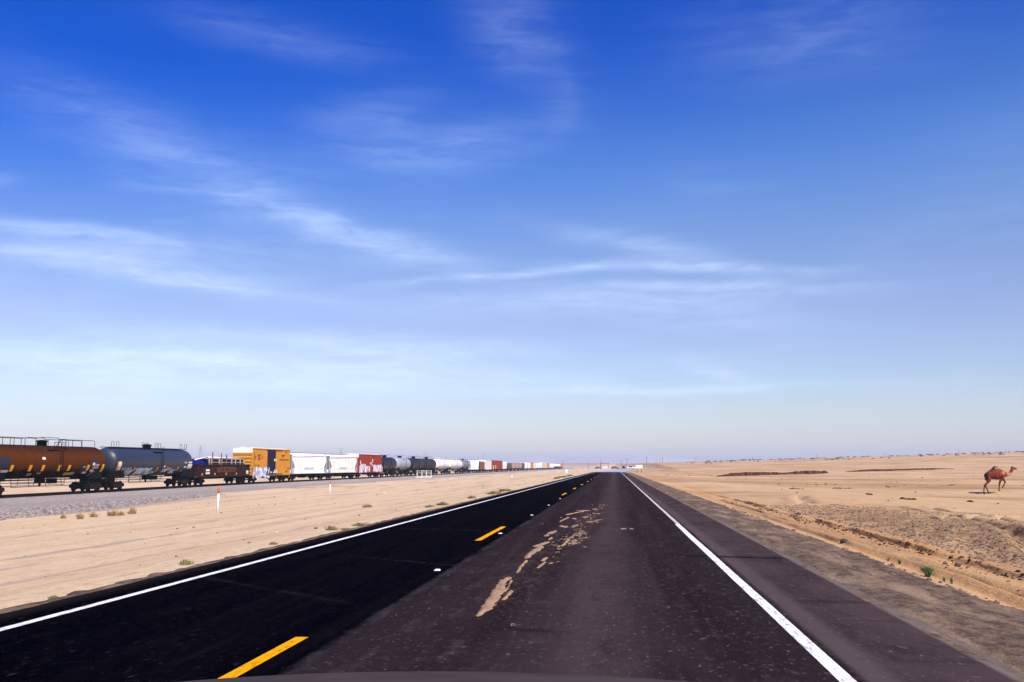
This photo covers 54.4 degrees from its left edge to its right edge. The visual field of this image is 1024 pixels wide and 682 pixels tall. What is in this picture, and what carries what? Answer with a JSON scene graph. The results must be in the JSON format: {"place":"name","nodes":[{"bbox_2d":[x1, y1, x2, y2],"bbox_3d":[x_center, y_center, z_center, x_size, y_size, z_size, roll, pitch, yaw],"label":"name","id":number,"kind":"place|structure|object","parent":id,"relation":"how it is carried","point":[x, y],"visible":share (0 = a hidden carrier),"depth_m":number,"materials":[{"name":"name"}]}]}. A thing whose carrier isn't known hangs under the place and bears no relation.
{"place":"outdoors","nodes":[
{"label":"outdoors","id":0,"kind":"place"},
{"bbox_2d":[0,472,1023,681],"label":"road","id":1,"kind":"structure","parent":0,"point":[655,592],"depth_m":9.37,"materials":[{"name":"black asphalt"}]},
{"bbox_2d":[218,637,307,678],"bbox_3d":[-1.914,2.072,5.645,0.108,0.001,4.670,-1,-7,6],"label":"dash","id":2,"kind":"object","parent":1,"relation":"on","point":[246,667],"visible":1,"depth_m":7.05,"materials":[{"name":"yellow paint"}]},
{"bbox_2d":[0,473,589,630],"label":"edge line","id":3,"kind":"object","parent":1,"relation":"on","point":[75,609],"visible":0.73,"depth_m":11.86,"materials":[{"name":"white paint"}]},
{"bbox_2d":[182,671,687,681],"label":"car","id":4,"kind":"object","parent":1,"relation":"on","point":[431,676],"visible":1,"depth_m":1.69,"materials":[{"name":"grey paint"}]},
{"bbox_2d":[475,527,504,540],"bbox_3d":[-0.411,3.948,20.497,0.119,0.001,4.360,-1,-7,6],"label":"dash","id":5,"kind":"object","parent":1,"relation":"on","point":[488,534],"visible":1,"depth_m":19.98,"materials":[{"name":"yellow paint"}]},
{"bbox_2d":[476,504,632,616],"bbox_3d":[1.703,4.248,22.868,2.156,0.024,28.143,-1,-7,6],"label":"sand spill","id":6,"kind":"object","parent":1,"relation":"on","point":[495,596],"visible":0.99,"depth_m":13.51,"materials":[{"name":"beige sand"}]},
{"bbox_2d":[623,474,678,523],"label":"edge line","id":7,"kind":"object","parent":1,"relation":"on","point":[668,515],"visible":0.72,"depth_m":34.22,"materials":[{"name":"white paint"}]},
{"bbox_2d":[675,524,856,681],"bbox_3d":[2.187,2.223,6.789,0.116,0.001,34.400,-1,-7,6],"label":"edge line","id":8,"kind":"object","parent":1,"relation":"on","point":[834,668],"visible":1,"depth_m":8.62,"materials":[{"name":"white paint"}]},
{"bbox_2d":[0,452,1023,609],"bbox_3d":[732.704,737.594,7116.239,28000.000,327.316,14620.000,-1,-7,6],"label":"ground","id":9,"kind":"structure","parent":0,"point":[66,562],"depth_m":41.68,"materials":[{"name":"beige sand"}]},
{"bbox_2d":[76,512,84,518],"bbox_3d":[-21.761,8.774,50.143,0.506,0.455,0.430,-1,-7,6],"label":"dry bush","id":10,"kind":"object","parent":9,"relation":"on","point":[79,516],"visible":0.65,"depth_m":50.07,"materials":[{"name":"brown plant"}]},
{"bbox_2d":[89,512,99,516],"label":"dry bush","id":11,"kind":"object","parent":9,"relation":"on","point":[93,514],"visible":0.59,"depth_m":54.15,"materials":[{"name":"brown plant"}]},
{"bbox_2d":[0,494,224,520],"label":"gravel","id":12,"kind":"structure","parent":9,"relation":"on","point":[91,507],"depth_m":76.36,"materials":[{"name":"grey gravel"}]},
{"bbox_2d":[107,509,118,515],"bbox_3d":[-22.221,9.542,55.499,0.762,0.476,0.723,-1,-7,6],"label":"dry bush","id":13,"kind":"object","parent":9,"relation":"on","point":[113,513],"visible":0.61,"depth_m":55.35,"materials":[{"name":"brown plant"}]},
{"bbox_2d":[126,506,136,513],"bbox_3d":[-21.913,9.738,57.426,0.671,0.539,0.702,-1,-7,6],"label":"dry bush","id":14,"kind":"object","parent":9,"relation":"on","point":[132,511],"visible":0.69,"depth_m":57.40,"materials":[{"name":"brown plant"}]},
{"bbox_2d":[179,560,194,564],"bbox_3d":[-4.834,3.291,14.808,0.250,0.122,0.243,3,-8,-23],"label":"grass tuft","id":15,"kind":"object","parent":9,"relation":"on","point":[185,562],"visible":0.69,"depth_m":14.80,"materials":[{"name":"green plant"}]},
{"bbox_2d":[216,487,219,510],"bbox_3d":[-15.911,8.650,53.891,0.121,1.506,0.115,3,-8,-11],"label":"marker post","id":16,"kind":"object","parent":9,"relation":"on","point":[218,494],"visible":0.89,"depth_m":53.86,"materials":[{"name":"white paint"}]},
{"bbox_2d":[0,479,553,576],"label":"scattered stones","id":17,"kind":"object","parent":9,"relation":"on","point":[243,539],"visible":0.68,"depth_m":33.52,"materials":[{"name":"brown stone"}]},
{"bbox_2d":[0,468,572,509],"bbox_3d":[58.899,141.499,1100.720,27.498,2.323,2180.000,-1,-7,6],"label":"ballast","id":18,"kind":"structure","parent":9,"relation":"on","point":[21,502],"depth_m":113.84,"materials":[{"name":"gravel"}]},
{"bbox_2d":[8,471,505,497],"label":"track tie","id":19,"kind":"object","parent":18,"relation":"on","point":[202,486],"visible":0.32,"depth_m":124.74,"materials":[{"name":"brown wood"}]},
{"bbox_2d":[1,468,562,495],"bbox_3d":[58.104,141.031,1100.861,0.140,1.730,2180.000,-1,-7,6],"label":"track rail","id":20,"kind":"object","parent":18,"relation":"on","point":[190,485],"visible":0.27,"depth_m":122.75,"materials":[{"name":"metal"}]},
{"bbox_2d":[232,447,290,482],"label":"boxcar","id":21,"kind":"object","parent":20,"relation":"on","point":[270,464],"visible":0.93,"depth_m":151.90,"materials":[{"name":"yellow paint"}]},
{"bbox_2d":[267,450,275,473],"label":"door","id":22,"kind":"structure","parent":21,"relation":"in","point":[271,463],"depth_m":154.39,"materials":[{"name":"blue paint"}]},
{"bbox_2d":[319,454,357,478],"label":"hopper car","id":23,"kind":"object","parent":20,"relation":"on","point":[342,465],"visible":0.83,"depth_m":194.62,"materials":[{"name":"white paint"}]},
{"bbox_2d":[465,460,478,472],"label":"hopper car","id":24,"kind":"object","parent":20,"relation":"on","point":[474,465],"visible":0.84,"depth_m":377.99,"materials":[{"name":"white paint"}]},
{"bbox_2d":[478,460,491,471],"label":"boxcar","id":25,"kind":"object","parent":20,"relation":"on","point":[487,464],"visible":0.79,"depth_m":416.92,"materials":[{"name":"paint"}]},
{"bbox_2d":[486,460,496,471],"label":"boxcar","id":26,"kind":"object","parent":20,"relation":"on","point":[494,464],"visible":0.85,"depth_m":440.24,"materials":[{"name":"red paint"}]},
{"bbox_2d":[492,460,501,471],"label":"boxcar","id":27,"kind":"object","parent":20,"relation":"on","point":[499,465],"visible":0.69,"depth_m":460.29,"materials":[{"name":"red paint"}]},
{"bbox_2d":[497,461,506,470],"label":"hopper car","id":28,"kind":"object","parent":20,"relation":"on","point":[504,465],"visible":0.69,"depth_m":481.86,"materials":[{"name":"white paint"}]},
{"bbox_2d":[503,463,511,470],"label":"open hopper car","id":29,"kind":"object","parent":20,"relation":"on","point":[509,465],"visible":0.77,"depth_m":503.81,"materials":[{"name":"brown paint"}]},
{"bbox_2d":[520,462,527,469],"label":"hopper car","id":30,"kind":"object","parent":20,"relation":"on","point":[526,466],"visible":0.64,"depth_m":596.81,"materials":[{"name":"white paint"}]},
{"bbox_2d":[0,468,566,497],"bbox_3d":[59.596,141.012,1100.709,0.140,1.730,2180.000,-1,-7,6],"label":"track rail","id":31,"kind":"object","parent":18,"relation":"on","point":[25,495],"visible":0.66,"depth_m":122.94,"materials":[{"name":"metal"}]},
{"bbox_2d":[0,436,108,495],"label":"tank car","id":32,"kind":"object","parent":31,"relation":"on","point":[40,461],"visible":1,"depth_m":95.13,"materials":[{"name":"brown paint"}]},
{"bbox_2d":[99,441,194,489],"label":"tank car","id":33,"kind":"object","parent":31,"relation":"on","point":[146,462],"visible":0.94,"depth_m":114.19,"materials":[{"name":"blue paint"}]},
{"bbox_2d":[187,464,249,485],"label":"gondola car","id":34,"kind":"object","parent":31,"relation":"on","point":[230,473],"visible":0.89,"depth_m":134.34,"materials":[{"name":"metal"}]},
{"bbox_2d":[192,459,205,463],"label":"tarpaulin","id":35,"kind":"object","parent":34,"relation":"on","point":[197,461],"visible":0.52,"depth_m":128.62,"materials":[{"name":"blue plastic"}]},
{"bbox_2d":[192,452,245,463],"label":"steel beams","id":36,"kind":"structure","parent":34,"relation":"on","point":[221,460],"depth_m":135.57,"materials":[{"name":"white metal"}]},
{"bbox_2d":[277,452,326,480],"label":"hopper car","id":37,"kind":"object","parent":31,"relation":"on","point":[308,465],"visible":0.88,"depth_m":173.39,"materials":[{"name":"white paint"}]},
{"bbox_2d":[344,453,381,477],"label":"boxcar","id":38,"kind":"object","parent":31,"relation":"on","point":[368,465],"visible":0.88,"depth_m":215.42,"materials":[{"name":"red paint"}]},
{"bbox_2d":[369,455,372,470],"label":"door","id":39,"kind":"structure","parent":38,"relation":"in","point":[370,457],"depth_m":216.99,"materials":[{"name":"red paint"}]},
{"bbox_2d":[373,454,396,476],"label":"tank car","id":40,"kind":"object","parent":31,"relation":"on","point":[389,464],"visible":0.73,"depth_m":236.69,"materials":[{"name":"black paint"}]},
{"bbox_2d":[390,455,410,475],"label":"tank car","id":41,"kind":"object","parent":31,"relation":"on","point":[403,466],"visible":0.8,"depth_m":252.87,"materials":[{"name":"silver metal"}]},
{"bbox_2d":[404,456,423,474],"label":"tank car","id":42,"kind":"object","parent":31,"relation":"on","point":[417,466],"visible":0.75,"depth_m":270.25,"materials":[{"name":"black paint"}]},
{"bbox_2d":[417,457,436,474],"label":"tank car","id":43,"kind":"object","parent":31,"relation":"on","point":[429,465],"visible":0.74,"depth_m":289.01,"materials":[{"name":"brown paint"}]},
{"bbox_2d":[429,457,449,473],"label":"tank car","id":44,"kind":"object","parent":31,"relation":"on","point":[442,464],"visible":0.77,"depth_m":310.22,"materials":[{"name":"white paint"}]},
{"bbox_2d":[446,458,462,473],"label":"tank car","id":45,"kind":"object","parent":31,"relation":"on","point":[455,463],"visible":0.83,"depth_m":336.08,"materials":[{"name":"white paint"}]},
{"bbox_2d":[456,458,469,472],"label":"tank car","id":46,"kind":"object","parent":31,"relation":"on","point":[465,464],"visible":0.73,"depth_m":358.42,"materials":[{"name":"grey paint"}]},
{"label":"bulkhead flatcar","id":47,"kind":"object","parent":31,"relation":"on","visible":0},
{"bbox_2d":[479,461,483,468],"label":"lumber stack","id":48,"kind":"object","parent":47,"relation":"on","point":[481,465],"visible":0.42,"depth_m":399.59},
{"bbox_2d":[0,472,590,613],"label":"gravel verge","id":49,"kind":"structure","parent":9,"relation":"on","point":[71,594],"depth_m":13.33,"materials":[{"name":"gravel"}]},
{"bbox_2d":[325,525,337,530],"bbox_3d":[-4.153,4.313,22.960,0.394,0.149,0.245,-1,-7,6],"label":"grass tuft","id":50,"kind":"object","parent":9,"relation":"on","point":[331,527],"visible":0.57,"depth_m":22.94,"materials":[{"name":"green plant"}]},
{"bbox_2d":[352,522,372,525],"bbox_3d":[-3.712,4.521,24.544,0.563,0.123,0.443,1,-7,-5],"label":"grass tuft","id":51,"kind":"object","parent":9,"relation":"on","point":[358,524],"visible":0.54,"depth_m":24.55,"materials":[{"name":"green plant"}]},
{"bbox_2d":[416,470,431,477],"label":"culvert railing","id":52,"kind":"object","parent":9,"relation":"on","point":[426,476],"visible":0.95,"depth_m":249.70,"materials":[{"name":"white paint"}]},
{"bbox_2d":[435,501,448,505],"bbox_3d":[-2.659,6.174,37.859,0.601,0.196,0.434,-1,-7,6],"label":"grass tuft","id":53,"kind":"object","parent":9,"relation":"on","point":[441,503],"visible":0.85,"depth_m":37.81,"materials":[{"name":"green plant"}]},
{"bbox_2d":[484,491,502,493],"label":"grass tuft","id":54,"kind":"object","parent":9,"relation":"on","point":[495,492],"visible":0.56,"depth_m":53.05,"materials":[{"name":"green plant"}]},
{"bbox_2d":[716,470,828,476],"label":"earth bank","id":55,"kind":"structure","parent":9,"relation":"on","point":[772,473],"depth_m":258.52,"materials":[{"name":"brown soil"}]},
{"bbox_2d":[626,472,1023,673],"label":"gravel verge","id":56,"kind":"structure","parent":9,"relation":"on","point":[994,630],"depth_m":11.45,"materials":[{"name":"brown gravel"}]},
{"bbox_2d":[685,475,972,501],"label":"earth clods","id":57,"kind":"object","parent":9,"relation":"on","point":[870,493],"visible":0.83,"depth_m":85.71,"materials":[{"name":"brown soil"}]},
{"bbox_2d":[687,451,1023,462],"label":"desert scrub","id":58,"kind":"object","parent":9,"relation":"on","point":[1000,453],"visible":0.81,"depth_m":621.97,"materials":[{"name":"green plant"}]},
{"bbox_2d":[707,477,1023,508],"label":"plain stones","id":59,"kind":"object","parent":9,"relation":"on","point":[869,477],"visible":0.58,"depth_m":112.10,"materials":[{"name":"brown stone"}]},
{"bbox_2d":[720,499,1023,595],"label":"ditch clods","id":60,"kind":"object","parent":9,"relation":"on","point":[920,552],"visible":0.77,"depth_m":21.05,"materials":[{"name":"brown soil"}]},
{"bbox_2d":[771,504,1023,567],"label":"stones","id":61,"kind":"object","parent":9,"relation":"on","point":[991,548],"visible":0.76,"depth_m":24.95,"materials":[{"name":"brown stone"}]},
{"bbox_2d":[846,468,953,471],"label":"earth bank","id":62,"kind":"structure","parent":9,"relation":"on","point":[897,469],"depth_m":332.34,"materials":[{"name":"brown soil"}]},
{"bbox_2d":[920,565,935,576],"bbox_3d":[5.733,3.179,13.665,0.276,0.224,0.249,-1,-7,6],"label":"green shrub","id":63,"kind":"object","parent":9,"relation":"on","point":[928,571],"visible":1,"depth_m":13.65,"materials":[{"name":"green plant"}]},
{"bbox_2d":[983,466,1016,493],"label":"camel","id":64,"kind":"object","parent":9,"relation":"on","point":[995,473],"visible":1,"depth_m":85.06,"materials":[{"name":"brown fur"}]},
{"bbox_2d":[0,0,1023,460],"label":"sky","id":65,"kind":"structure","parent":0,"point":[716,230],"materials":[{"name":"blue"}]},
{"bbox_2d":[495,455,713,463],"bbox_3d":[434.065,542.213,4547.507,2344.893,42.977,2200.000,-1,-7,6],"label":"hills","id":66,"kind":"structure","parent":0,"point":[619,460],"depth_m":4233.73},
{"bbox_2d":[596,468,635,471],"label":"road","id":67,"kind":"structure","parent":0,"point":[619,470],"depth_m":368.34,"materials":[{"name":"asphalt"}]}
]}

